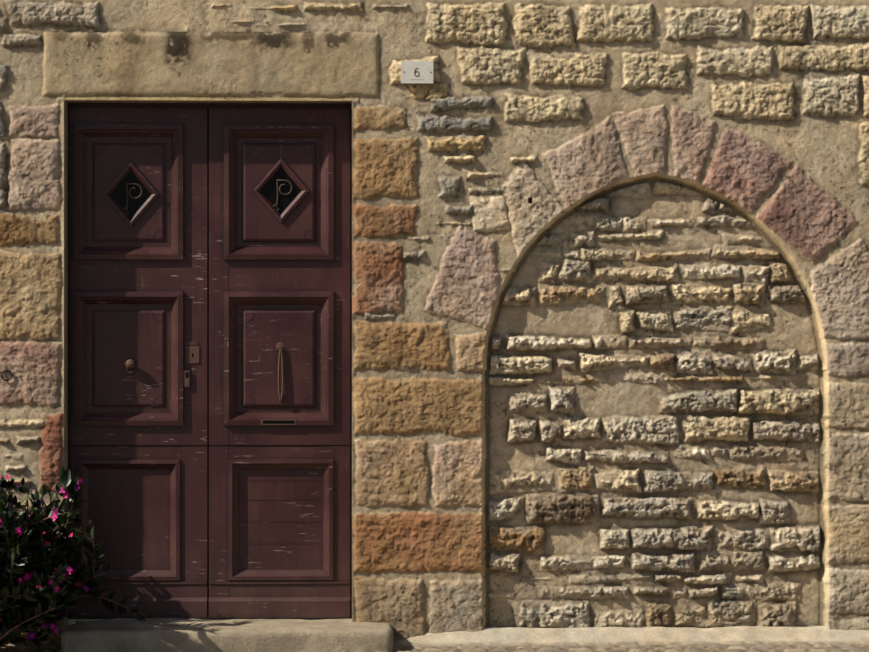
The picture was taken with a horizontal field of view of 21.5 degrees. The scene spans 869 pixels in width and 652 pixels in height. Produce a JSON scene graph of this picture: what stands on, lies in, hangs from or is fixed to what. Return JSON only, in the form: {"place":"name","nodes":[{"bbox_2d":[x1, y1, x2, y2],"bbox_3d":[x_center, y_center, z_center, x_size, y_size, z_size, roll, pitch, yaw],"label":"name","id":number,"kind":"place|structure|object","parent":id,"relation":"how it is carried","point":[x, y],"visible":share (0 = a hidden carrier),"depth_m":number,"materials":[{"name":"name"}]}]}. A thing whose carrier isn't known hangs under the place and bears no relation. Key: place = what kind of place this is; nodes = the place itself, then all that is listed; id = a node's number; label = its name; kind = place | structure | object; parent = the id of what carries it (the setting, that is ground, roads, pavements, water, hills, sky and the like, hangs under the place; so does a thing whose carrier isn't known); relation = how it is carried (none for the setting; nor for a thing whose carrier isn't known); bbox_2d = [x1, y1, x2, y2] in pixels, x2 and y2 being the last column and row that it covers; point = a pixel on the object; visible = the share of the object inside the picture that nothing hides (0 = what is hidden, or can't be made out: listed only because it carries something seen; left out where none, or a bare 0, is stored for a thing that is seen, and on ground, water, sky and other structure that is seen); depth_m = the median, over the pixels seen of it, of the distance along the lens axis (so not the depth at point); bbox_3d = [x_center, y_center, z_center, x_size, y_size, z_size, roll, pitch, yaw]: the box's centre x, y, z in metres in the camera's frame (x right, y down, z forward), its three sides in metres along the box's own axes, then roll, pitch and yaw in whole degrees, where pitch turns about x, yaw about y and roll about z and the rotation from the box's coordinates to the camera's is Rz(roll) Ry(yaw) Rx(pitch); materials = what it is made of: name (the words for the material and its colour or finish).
{"place":"outdoors","nodes":[
{"label":"outdoors","id":0,"kind":"place"},
{"bbox_2d":[0,626,868,651],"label":"sidewalk","id":1,"kind":"structure","parent":0,"point":[694,639],"depth_m":9.90,"materials":[{"name":"stone"}]},
{"label":"ground surface","id":2,"kind":"structure","parent":0,"visible":0},
{"bbox_2d":[0,466,156,651],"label":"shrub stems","id":3,"kind":"object","parent":2,"relation":"on","point":[39,587],"visible":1,"depth_m":9.44,"materials":[{"name":"green plant"}]},
{"bbox_2d":[61,618,392,651],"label":"doorstep","id":4,"kind":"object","parent":2,"relation":"on","point":[201,635],"depth_m":9.62,"materials":[{"name":"stone"}]},
{"bbox_2d":[0,0,868,645],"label":"stone wall","id":5,"kind":"structure","parent":2,"relation":"on","point":[610,312],"depth_m":9.96,"materials":[{"name":"beige stone"}]},
{"bbox_2d":[1,370,11,380],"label":"iron wall ring","id":6,"kind":"object","parent":5,"relation":"attached to","point":[3,371],"depth_m":9.85,"materials":[{"name":"black metal"}]},
{"bbox_2d":[64,100,351,629],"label":"door reveals","id":7,"kind":"object","parent":5,"relation":"attached to","point":[66,102],"depth_m":9.96,"materials":[{"name":"beige stone"}]},
{"bbox_2d":[68,103,351,618],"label":"door leaves","id":8,"kind":"object","parent":5,"relation":"in","point":[206,494],"visible":0.98,"depth_m":10.01,"materials":[{"name":"brown wood"}]},
{"bbox_2d":[123,179,292,213],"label":"door grilles","id":9,"kind":"object","parent":8,"relation":"attached to","point":[276,204],"visible":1,"depth_m":10.00,"materials":[{"name":"metal"}]},
{"bbox_2d":[124,341,296,424],"bbox_3d":[-0.979,0.249,9.991,0.754,0.366,0.045,0,0,-2],"label":"door hardware","id":10,"kind":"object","parent":8,"relation":"attached to","point":[192,354],"depth_m":10.00,"materials":[{"name":"grey metal"}]},
{"bbox_2d":[401,61,432,83],"bbox_3d":[-0.075,-1.096,9.908,0.140,0.096,0.036,0,0,-2],"label":"house number plaque","id":11,"kind":"object","parent":5,"relation":"attached to","point":[416,72],"visible":1,"depth_m":9.89,"materials":[{"name":"grey ceramic"}]}
]}

